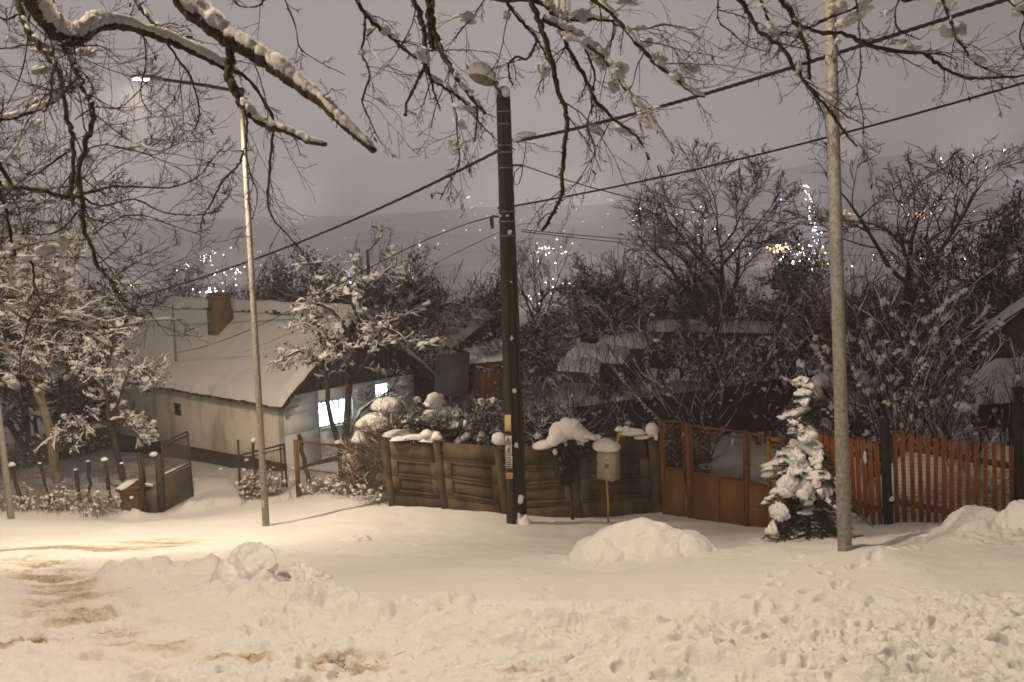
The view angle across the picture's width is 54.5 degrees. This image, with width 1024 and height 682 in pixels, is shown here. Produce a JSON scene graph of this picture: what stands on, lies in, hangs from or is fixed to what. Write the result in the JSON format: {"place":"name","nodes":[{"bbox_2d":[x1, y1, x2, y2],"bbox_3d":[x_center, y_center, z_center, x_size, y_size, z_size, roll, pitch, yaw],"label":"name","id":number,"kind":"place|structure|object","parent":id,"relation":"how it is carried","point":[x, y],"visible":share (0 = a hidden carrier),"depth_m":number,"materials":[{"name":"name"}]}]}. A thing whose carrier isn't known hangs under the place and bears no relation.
{"place":"outdoors","nodes":[
{"label":"outdoors","id":0,"kind":"place"},
{"bbox_2d":[0,147,1023,681],"bbox_3d":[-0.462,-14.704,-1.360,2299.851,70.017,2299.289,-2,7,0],"label":"ground","id":1,"kind":"structure","parent":0,"point":[444,595],"depth_m":11.94,"materials":[{"name":"white snow"}]},
{"bbox_2d":[0,402,14,518],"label":"pole","id":2,"kind":"object","parent":1,"relation":"on","point":[7,485],"visible":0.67,"depth_m":24.44,"materials":[{"name":"wood"}]},
{"bbox_2d":[0,163,112,426],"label":"snowy bush","id":3,"kind":"object","parent":1,"relation":"on","point":[17,201],"visible":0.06,"depth_m":47.30,"materials":[{"name":"brown plant"}]},
{"bbox_2d":[0,419,115,472],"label":"dry weeds","id":4,"kind":"object","parent":1,"relation":"on","point":[32,457],"visible":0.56,"depth_m":42.16,"materials":[{"name":"brown"}]},
{"bbox_2d":[0,479,133,518],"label":"dry weeds","id":5,"kind":"object","parent":1,"relation":"on","point":[68,501],"visible":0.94,"depth_m":27.11,"materials":[{"name":"white"}]},
{"bbox_2d":[0,272,139,455],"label":"snowy bush","id":6,"kind":"object","parent":1,"relation":"on","point":[25,403],"visible":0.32,"depth_m":43.32,"materials":[{"name":"brown plant"}]},
{"bbox_2d":[0,457,139,504],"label":"wire fence","id":7,"kind":"object","parent":1,"relation":"on","point":[75,473],"visible":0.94,"depth_m":27.68,"materials":[{"name":"metal"}]},
{"bbox_2d":[0,211,142,483],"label":"garden tree","id":8,"kind":"object","parent":1,"relation":"on","point":[18,277],"visible":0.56,"depth_m":30.95,"materials":[{"name":"brown plant"}]},
{"bbox_2d":[25,312,172,480],"bbox_3d":[-12.424,1.701,30.363,1.784,5.237,4.772,4,9,43],"label":"fruit tree","id":9,"kind":"object","parent":1,"relation":"on","point":[98,372],"visible":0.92,"depth_m":30.45,"materials":[{"name":"white plant"}]},
{"bbox_2d":[0,254,208,445],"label":"snowy bush","id":10,"kind":"object","parent":1,"relation":"on","point":[162,298],"visible":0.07,"depth_m":46.04,"materials":[{"name":"white plant"}]},
{"bbox_2d":[115,479,147,511],"bbox_3d":[-10.451,4.329,27.222,0.700,1.148,0.686,-2,7,0],"label":"wheelie bin","id":11,"kind":"object","parent":1,"relation":"on","point":[134,488],"visible":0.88,"depth_m":27.01,"materials":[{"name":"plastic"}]},
{"bbox_2d":[137,452,164,512],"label":"wicket gate","id":12,"kind":"structure","parent":1,"relation":"on","point":[153,501],"depth_m":27.57,"materials":[{"name":"grey metal"}]},
{"bbox_2d":[161,431,193,510],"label":"yard gate","id":13,"kind":"structure","parent":1,"relation":"on","point":[178,487],"depth_m":28.41,"materials":[{"name":"grey"}]},
{"bbox_2d":[0,0,376,429],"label":"overhanging tree","id":14,"kind":"object","parent":1,"relation":"on","point":[205,16],"visible":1,"depth_m":5.22,"materials":[{"name":"brown plant"}]},
{"bbox_2d":[144,236,232,312],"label":"bare tree","id":15,"kind":"object","parent":1,"relation":"on","point":[187,274],"visible":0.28,"depth_m":58.87,"materials":[{"name":"brown plant"}]},
{"bbox_2d":[129,74,269,525],"bbox_3d":[-6.258,-0.235,20.275,0.260,9.991,2.432,4,9,42],"label":"street lamp","id":16,"kind":"object","parent":1,"relation":"on","point":[261,442],"visible":0.74,"depth_m":21.04,"materials":[{"name":"metal"}]},
{"bbox_2d":[210,541,280,583],"bbox_3d":[-3.071,2.756,11.581,0.953,0.866,0.797,2,8,30],"label":"snow heap","id":17,"kind":"object","parent":1,"relation":"on","point":[249,560],"visible":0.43,"depth_m":11.42,"materials":[{"name":"white snow"}]},
{"bbox_2d":[187,245,307,302],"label":"snowy bush","id":18,"kind":"object","parent":1,"relation":"on","point":[275,296],"visible":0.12,"depth_m":48.66,"materials":[{"name":"grey plant"}]},
{"bbox_2d":[211,458,299,502],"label":"dry weeds","id":19,"kind":"object","parent":1,"relation":"on","point":[247,490],"visible":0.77,"depth_m":27.79,"materials":[{"name":"white"}]},
{"bbox_2d":[237,437,287,495],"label":"old gate","id":20,"kind":"structure","parent":1,"relation":"on","point":[253,439],"depth_m":28.12,"materials":[{"name":"grey metal"}]},
{"bbox_2d":[102,292,434,471],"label":"cottage","id":21,"kind":"structure","parent":1,"relation":"on","point":[207,401],"depth_m":36.64,"materials":[{"name":"paint"}]},
{"bbox_2d":[319,397,351,429],"bbox_3d":[-6.219,2.517,35.165,0.230,0.999,1.615,4,9,42],"label":"window","id":22,"kind":"structure","parent":21,"relation":"in","point":[337,407],"depth_m":35.22,"materials":[{"name":"white glass"}]},
{"bbox_2d":[275,562,332,581],"bbox_3d":[-2.571,2.864,12.006,0.812,0.384,0.636,-2,7,0],"label":"snow heap","id":23,"kind":"object","parent":1,"relation":"on","point":[297,571],"visible":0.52,"depth_m":11.91,"materials":[{"name":"white snow"}]},
{"bbox_2d":[293,439,343,497],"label":"wire gate","id":24,"kind":"structure","parent":1,"relation":"on","point":[297,463],"depth_m":26.82,"materials":[{"name":"brown"}]},
{"bbox_2d":[280,473,387,505],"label":"dry weeds","id":25,"kind":"object","parent":1,"relation":"on","point":[338,485],"visible":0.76,"depth_m":25.60,"materials":[{"name":"white"}]},
{"bbox_2d":[273,233,401,304],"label":"snowy bush","id":26,"kind":"object","parent":1,"relation":"on","point":[308,283],"visible":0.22,"depth_m":46.24,"materials":[{"name":"grey plant"}]},
{"bbox_2d":[322,447,385,495],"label":"shrub","id":27,"kind":"object","parent":1,"relation":"on","point":[348,475],"visible":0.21,"depth_m":25.37,"materials":[{"name":"brown plant"}]},
{"bbox_2d":[265,221,451,455],"bbox_3d":[-4.445,0.253,30.110,5.517,7.775,4.002,-2,7,0],"label":"apple tree","id":28,"kind":"object","parent":1,"relation":"on","point":[373,334],"visible":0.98,"depth_m":29.71,"materials":[{"name":"white plant"}]},
{"bbox_2d":[340,442,387,504],"bbox_3d":[-3.775,3.293,25.088,0.014,2.247,3.891,-5,7,-26],"label":"chain link fence","id":29,"kind":"object","parent":1,"relation":"on","point":[372,483],"visible":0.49,"depth_m":24.24,"materials":[{"name":"grey metal"}]},
{"bbox_2d":[302,273,427,341],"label":"snowy bush","id":30,"kind":"object","parent":1,"relation":"on","point":[371,307],"visible":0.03,"depth_m":43.69,"materials":[{"name":"white plant"}]},
{"bbox_2d":[319,396,418,492],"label":"shrub","id":31,"kind":"object","parent":1,"relation":"on","point":[349,456],"visible":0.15,"depth_m":25.42,"materials":[{"name":"brown plant"}]},
{"bbox_2d":[314,228,428,312],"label":"bare bush","id":32,"kind":"object","parent":1,"relation":"on","point":[380,259],"visible":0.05,"depth_m":46.89,"materials":[{"name":"brown plant"}]},
{"bbox_2d":[341,244,469,333],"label":"snowy bush","id":33,"kind":"object","parent":1,"relation":"on","point":[423,292],"visible":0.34,"depth_m":44.14,"materials":[{"name":"grey plant"}]},
{"bbox_2d":[368,286,472,382],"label":"snowy bush","id":34,"kind":"object","parent":1,"relation":"on","point":[408,329],"visible":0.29,"depth_m":41.56,"materials":[{"name":"grey plant"}]},
{"bbox_2d":[351,387,500,483],"bbox_3d":[-1.907,2.575,25.660,4.580,3.018,3.465,-7,8,-38],"label":"shrub","id":35,"kind":"object","parent":1,"relation":"on","point":[409,422],"visible":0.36,"depth_m":24.92,"materials":[{"name":"white plant"}]},
{"bbox_2d":[400,307,491,404],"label":"outbuilding","id":36,"kind":"structure","parent":1,"relation":"on","point":[423,389],"depth_m":42.27,"materials":[{"name":"black"}]},
{"bbox_2d":[434,352,469,394],"bbox_3d":[-2.192,1.207,36.315,1.380,1.586,0.125,-2,7,0],"label":"sheet panel","id":37,"kind":"object","parent":1,"relation":"on","point":[452,373],"visible":0.93,"depth_m":36.33,"materials":[{"name":"grey metal"}]},
{"bbox_2d":[404,289,501,402],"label":"snowy bush","id":38,"kind":"object","parent":1,"relation":"on","point":[460,348],"visible":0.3,"depth_m":41.69,"materials":[{"name":"grey plant"}]},
{"bbox_2d":[420,257,499,316],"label":"bare bush","id":39,"kind":"object","parent":1,"relation":"on","point":[462,288],"visible":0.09,"depth_m":49.27,"materials":[{"name":"brown plant"}]},
{"bbox_2d":[416,390,531,481],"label":"shrub","id":40,"kind":"object","parent":1,"relation":"on","point":[481,434],"visible":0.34,"depth_m":24.58,"materials":[{"name":"brown plant"}]},
{"bbox_2d":[468,345,503,401],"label":"garden shed","id":41,"kind":"structure","parent":1,"relation":"on","point":[481,381],"depth_m":37.41,"materials":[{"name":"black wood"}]},
{"bbox_2d":[446,263,543,358],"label":"snowy bush","id":42,"kind":"object","parent":1,"relation":"on","point":[492,300],"visible":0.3,"depth_m":46.20,"materials":[{"name":"grey plant"}]},
{"bbox_2d":[227,0,773,265],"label":"overhanging tree","id":43,"kind":"object","parent":1,"relation":"on","point":[557,16],"visible":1,"depth_m":5.40,"materials":[{"name":"brown plant"}]},
{"bbox_2d":[467,62,536,524],"bbox_3d":[-0.144,-0.420,19.849,1.404,9.968,0.640,-5,7,-26],"label":"utility pole","id":44,"kind":"object","parent":1,"relation":"on","point":[516,502],"visible":0.97,"depth_m":19.97,"materials":[{"name":"wood"}]},
{"bbox_2d":[41,151,498,323],"bbox_3d":[-10.753,-2.227,32.645,0.884,5.456,33.211,-8,9,-41],"label":"overhead cable","id":45,"kind":"object","parent":44,"relation":"attached to","point":[396,200],"visible":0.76,"depth_m":25.41,"materials":[{"name":"black plastic"}]},
{"bbox_2d":[176,217,489,352],"bbox_3d":[-6.162,-1.049,28.858,0.958,4.575,21.252,-7,8,-35],"label":"overhead cable","id":46,"kind":"object","parent":44,"relation":"attached to","point":[355,275],"visible":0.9,"depth_m":25.74,"materials":[{"name":"black plastic"}]},
{"bbox_2d":[516,0,1006,142],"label":"overhead cable","id":47,"kind":"object","parent":44,"relation":"attached to","point":[958,14],"visible":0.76,"depth_m":16.75,"materials":[{"name":"black plastic"}]},
{"bbox_2d":[516,82,1023,205],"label":"overhead cable","id":48,"kind":"object","parent":44,"relation":"attached to","point":[902,117],"visible":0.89,"depth_m":16.58,"materials":[{"name":"black plastic"}]},
{"bbox_2d":[525,166,1021,227],"bbox_3d":[8.915,-3.884,28.304,24.497,1.699,1.670,-8,9,-41],"label":"overhead cable","id":49,"kind":"object","parent":44,"relation":"attached to","point":[721,214],"visible":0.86,"depth_m":25.84,"materials":[{"name":"black plastic"}]},
{"bbox_2d":[472,325,543,402],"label":"snowy bush","id":50,"kind":"object","parent":1,"relation":"on","point":[530,371],"visible":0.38,"depth_m":37.80,"materials":[{"name":"grey plant"}]},
{"bbox_2d":[381,423,661,517],"bbox_3d":[0.100,3.093,21.889,6.577,2.679,0.873,0,7,15],"label":"wooden fence","id":51,"kind":"object","parent":1,"relation":"on","point":[470,477],"visible":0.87,"depth_m":21.68,"materials":[{"name":"brown wood"}]},
{"bbox_2d":[529,417,612,519],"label":"ivy clump","id":52,"kind":"object","parent":51,"relation":"attached to","point":[566,431],"visible":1,"depth_m":20.90,"materials":[{"name":"green plant"}]},
{"bbox_2d":[486,293,578,382],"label":"snowy bush","id":53,"kind":"object","parent":1,"relation":"on","point":[541,322],"visible":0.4,"depth_m":45.18,"materials":[{"name":"grey plant"}]},
{"bbox_2d":[484,213,584,381],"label":"bare tree","id":54,"kind":"object","parent":1,"relation":"on","point":[534,280],"visible":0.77,"depth_m":51.79,"materials":[{"name":"brown plant"}]},
{"bbox_2d":[488,394,602,488],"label":"shrub","id":55,"kind":"object","parent":1,"relation":"on","point":[537,428],"visible":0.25,"depth_m":24.23,"materials":[{"name":"brown plant"}]},
{"bbox_2d":[520,316,580,386],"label":"snowy bush","id":56,"kind":"object","parent":1,"relation":"on","point":[537,353],"visible":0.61,"depth_m":42.22,"materials":[{"name":"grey plant"}]},
{"bbox_2d":[521,316,634,465],"bbox_3d":[1.625,1.377,26.187,3.271,4.337,3.347,-2,7,0],"label":"shrub","id":57,"kind":"object","parent":1,"relation":"on","point":[619,399],"visible":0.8,"depth_m":26.03,"materials":[{"name":"brown plant"}]},
{"bbox_2d":[557,357,600,383],"bbox_3d":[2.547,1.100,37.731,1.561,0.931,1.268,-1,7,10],"label":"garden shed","id":58,"kind":"structure","parent":1,"relation":"on","point":[568,361],"depth_m":37.31,"materials":[{"name":"white"}]},
{"bbox_2d":[566,342,629,385],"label":"garden shed","id":59,"kind":"structure","parent":1,"relation":"on","point":[575,351],"depth_m":39.08,"materials":[{"name":"black"}]},
{"bbox_2d":[545,278,657,365],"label":"snowy bush","id":60,"kind":"object","parent":1,"relation":"on","point":[592,303],"visible":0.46,"depth_m":45.13,"materials":[{"name":"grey plant"}]},
{"bbox_2d":[592,432,620,521],"bbox_3d":[2.005,2.868,20.883,0.583,1.865,0.605,-2,7,0],"label":"mailbox","id":61,"kind":"object","parent":1,"relation":"on","point":[608,459],"visible":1,"depth_m":20.69,"materials":[{"name":"beige metal"}]},
{"bbox_2d":[553,237,661,345],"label":"bare bush","id":62,"kind":"object","parent":1,"relation":"on","point":[616,276],"visible":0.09,"depth_m":53.17,"materials":[{"name":"brown plant"}]},
{"bbox_2d":[551,245,671,347],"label":"snowy bush","id":63,"kind":"object","parent":1,"relation":"on","point":[590,284],"visible":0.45,"depth_m":48.61,"materials":[{"name":"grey plant"}]},
{"bbox_2d":[558,319,672,438],"bbox_3d":[2.711,1.325,27.024,2.926,3.935,2.709,-7,9,-40],"label":"shrub","id":64,"kind":"object","parent":1,"relation":"on","point":[624,411],"visible":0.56,"depth_m":26.78,"materials":[{"name":"brown plant"}]},
{"bbox_2d":[596,332,653,378],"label":"garden shed","id":65,"kind":"structure","parent":1,"relation":"on","point":[625,339],"depth_m":42.03,"materials":[{"name":"black"}]},
{"bbox_2d":[592,230,674,320],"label":"bare tree","id":66,"kind":"object","parent":1,"relation":"on","point":[631,269],"visible":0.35,"depth_m":54.88,"materials":[{"name":"brown plant"}]},
{"bbox_2d":[561,517,713,566],"bbox_3d":[1.772,2.909,13.508,2.544,0.923,1.608,-2,7,0],"label":"snow heap","id":67,"kind":"object","parent":1,"relation":"on","point":[649,539],"visible":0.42,"depth_m":13.35,"materials":[{"name":"white snow"}]},
{"bbox_2d":[584,269,711,380],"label":"snowy bush","id":68,"kind":"object","parent":1,"relation":"on","point":[675,302],"visible":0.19,"depth_m":48.95,"materials":[{"name":"grey plant"}]},
{"bbox_2d":[592,413,727,487],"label":"shrub","id":69,"kind":"object","parent":1,"relation":"on","point":[629,423],"visible":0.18,"depth_m":22.96,"materials":[{"name":"brown plant"}]},
{"bbox_2d":[577,254,770,463],"bbox_3d":[4.385,0.470,26.016,5.410,5.432,4.814,-2,7,0],"label":"shrub","id":70,"kind":"object","parent":1,"relation":"on","point":[703,400],"visible":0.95,"depth_m":25.57,"materials":[{"name":"brown plant"}]},
{"bbox_2d":[623,252,724,380],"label":"snowy bush","id":71,"kind":"object","parent":1,"relation":"on","point":[693,306],"visible":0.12,"depth_m":51.62,"materials":[{"name":"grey plant"}]},
{"bbox_2d":[643,307,749,387],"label":"snowy bush","id":72,"kind":"object","parent":1,"relation":"on","point":[692,354],"visible":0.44,"depth_m":41.20,"materials":[{"name":"grey plant"}]},
{"bbox_2d":[575,372,830,438],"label":"garden wall","id":73,"kind":"structure","parent":1,"relation":"on","point":[737,421],"depth_m":28.15,"materials":[{"name":"black"}]},
{"bbox_2d":[610,138,810,382],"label":"bare tree","id":74,"kind":"object","parent":1,"relation":"on","point":[665,231],"visible":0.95,"depth_m":44.79,"materials":[{"name":"brown plant"}]},
{"bbox_2d":[659,419,767,526],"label":"rusted gate","id":75,"kind":"structure","parent":1,"relation":"on","point":[723,499],"depth_m":20.54,"materials":[{"name":"brown metal"}]},
{"bbox_2d":[645,319,805,371],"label":"garden shed","id":76,"kind":"structure","parent":1,"relation":"on","point":[660,324],"depth_m":45.30,"materials":[{"name":"black"}]},
{"bbox_2d":[685,259,806,379],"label":"snowy bush","id":77,"kind":"object","parent":1,"relation":"on","point":[711,306],"visible":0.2,"depth_m":46.83,"materials":[{"name":"grey plant"}]},
{"bbox_2d":[707,325,795,383],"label":"snowy bush","id":78,"kind":"object","parent":1,"relation":"on","point":[762,344],"visible":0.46,"depth_m":37.96,"materials":[{"name":"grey plant"}]},
{"bbox_2d":[702,275,823,445],"bbox_3d":[7.069,0.570,25.989,2.903,4.616,3.975,-3,7,-13],"label":"shrub","id":79,"kind":"object","parent":1,"relation":"on","point":[784,385],"visible":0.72,"depth_m":26.51,"materials":[{"name":"brown plant"}]},
{"bbox_2d":[766,436,785,524],"bbox_3d":[5.257,2.820,19.657,0.441,1.899,0.094,-2,7,0],"label":"wicket door","id":80,"kind":"structure","parent":1,"relation":"on","point":[770,483],"depth_m":19.61,"materials":[{"name":"brown wood"}]},
{"bbox_2d":[746,279,850,377],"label":"snowy bush","id":81,"kind":"object","parent":1,"relation":"on","point":[781,304],"visible":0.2,"depth_m":44.19,"materials":[{"name":"grey plant"}]},
{"bbox_2d":[749,224,863,374],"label":"snowy bush","id":82,"kind":"object","parent":1,"relation":"on","point":[799,268],"visible":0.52,"depth_m":49.13,"materials":[{"name":"brown plant"}]},
{"bbox_2d":[758,376,873,543],"bbox_3d":[4.534,1.960,14.858,1.832,2.940,1.827,-2,7,0],"label":"spruce","id":83,"kind":"object","parent":1,"relation":"on","point":[801,456],"visible":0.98,"depth_m":14.68,"materials":[{"name":"green plant"}]},
{"bbox_2d":[768,281,897,387],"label":"snowy bush","id":84,"kind":"object","parent":1,"relation":"on","point":[821,332],"visible":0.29,"depth_m":41.94,"materials":[{"name":"brown plant"}]},
{"bbox_2d":[824,0,851,550],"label":"street lamp","id":85,"kind":"object","parent":1,"relation":"on","point":[843,502],"visible":0.81,"depth_m":12.00,"materials":[{"name":"metal"}]},
{"bbox_2d":[680,0,1023,189],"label":"overhanging tree","id":86,"kind":"object","parent":1,"relation":"on","point":[769,30],"visible":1,"depth_m":5.16,"materials":[{"name":"brown plant"}]},
{"bbox_2d":[749,372,971,470],"bbox_3d":[7.308,2.173,21.561,3.265,2.800,4.820,-2,7,0],"label":"shrub","id":87,"kind":"object","parent":1,"relation":"on","point":[816,379],"visible":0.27,"depth_m":22.10,"materials":[{"name":"brown plant"}]},
{"bbox_2d":[782,242,941,380],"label":"bare bush","id":88,"kind":"object","parent":1,"relation":"on","point":[853,287],"visible":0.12,"depth_m":45.86,"materials":[{"name":"brown plant"}]},
{"bbox_2d":[819,279,947,386],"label":"snowy bush","id":89,"kind":"object","parent":1,"relation":"on","point":[863,331],"visible":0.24,"depth_m":40.21,"materials":[{"name":"brown plant"}]},
{"bbox_2d":[760,237,1022,477],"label":"shrub","id":90,"kind":"object","parent":1,"relation":"on","point":[882,362],"visible":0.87,"depth_m":20.62,"materials":[{"name":"brown plant"}]},
{"bbox_2d":[772,106,1023,387],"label":"bare tree","id":91,"kind":"object","parent":1,"relation":"on","point":[898,236],"visible":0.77,"depth_m":39.71,"materials":[{"name":"brown plant"}]},
{"bbox_2d":[864,298,974,390],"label":"snowy bush","id":92,"kind":"object","parent":1,"relation":"on","point":[909,336],"visible":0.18,"depth_m":37.50,"materials":[{"name":"brown plant"}]},
{"bbox_2d":[818,386,1023,524],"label":"picket fence","id":93,"kind":"object","parent":1,"relation":"on","point":[1014,465],"visible":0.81,"depth_m":17.49,"materials":[{"name":"paint"}]},
{"bbox_2d":[836,466,1008,520],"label":"dry weeds","id":94,"kind":"object","parent":1,"relation":"on","point":[947,500],"visible":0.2,"depth_m":18.99,"materials":[{"name":"black plant"}]},
{"bbox_2d":[875,446,973,506],"bbox_3d":[8.321,2.957,20.020,2.062,1.674,1.427,-2,7,0],"label":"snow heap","id":95,"kind":"object","parent":1,"relation":"on","point":[924,474],"visible":0.13,"depth_m":19.50,"materials":[{"name":"white"}]},
{"bbox_2d":[850,446,1008,517],"bbox_3d":[7.766,2.657,18.360,3.078,1.613,0.005,-2,7,0],"label":"wire fence","id":96,"kind":"object","parent":1,"relation":"on","point":[940,505],"visible":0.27,"depth_m":18.36,"materials":[{"name":"grey metal"}]},
{"bbox_2d":[896,282,1009,379],"bbox_3d":[16.080,0.159,34.566,4.349,4.350,4.926,-3,7,-6],"label":"snowy bush","id":97,"kind":"object","parent":1,"relation":"on","point":[970,362],"visible":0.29,"depth_m":34.30,"materials":[{"name":"brown plant"}]},
{"bbox_2d":[902,372,1012,495],"bbox_3d":[9.000,1.902,19.763,2.117,2.589,2.734,-2,7,0],"label":"shrub","id":98,"kind":"object","parent":1,"relation":"on","point":[940,433],"visible":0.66,"depth_m":20.01,"materials":[{"name":"brown plant"}]},
{"bbox_2d":[894,161,1023,369],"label":"snowy bush","id":99,"kind":"object","parent":1,"relation":"on","point":[997,250],"visible":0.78,"depth_m":33.19,"materials":[{"name":"brown plant"}]},
{"bbox_2d":[941,505,1011,529],"bbox_3d":[6.639,2.738,13.831,2.258,0.772,1.290,-2,7,0],"label":"snow heap","id":100,"kind":"object","parent":1,"relation":"on","point":[991,516],"visible":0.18,"depth_m":13.93,"materials":[{"name":"white snow"}]},
{"bbox_2d":[939,334,1023,446],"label":"shrub","id":101,"kind":"object","parent":1,"relation":"on","point":[1018,378],"visible":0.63,"depth_m":21.63,"materials":[{"name":"brown plant"}]},
{"bbox_2d":[962,445,1008,486],"bbox_3d":[9.935,2.709,20.483,1.562,1.171,1.271,-2,7,0],"label":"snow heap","id":102,"kind":"object","parent":1,"relation":"on","point":[990,457],"visible":0.12,"depth_m":20.09,"materials":[{"name":"white snow"}]},
{"bbox_2d":[962,357,1023,428],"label":"shed","id":103,"kind":"structure","parent":1,"relation":"on","point":[1004,363],"depth_m":24.19,"materials":[{"name":"black"}]},
{"bbox_2d":[975,296,1023,360],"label":"brick house","id":104,"kind":"structure","parent":1,"relation":"on","point":[1014,324],"depth_m":31.39,"materials":[{"name":"black"}]},
{"bbox_2d":[1004,499,1023,529],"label":"snow heap","id":105,"kind":"object","parent":1,"relation":"on","point":[1014,513],"visible":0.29,"depth_m":13.63,"materials":[{"name":"white snow"}]},
{"bbox_2d":[0,0,1023,218],"label":"sky","id":106,"kind":"structure","parent":0,"point":[347,178],"materials":[{"name":"grey"}]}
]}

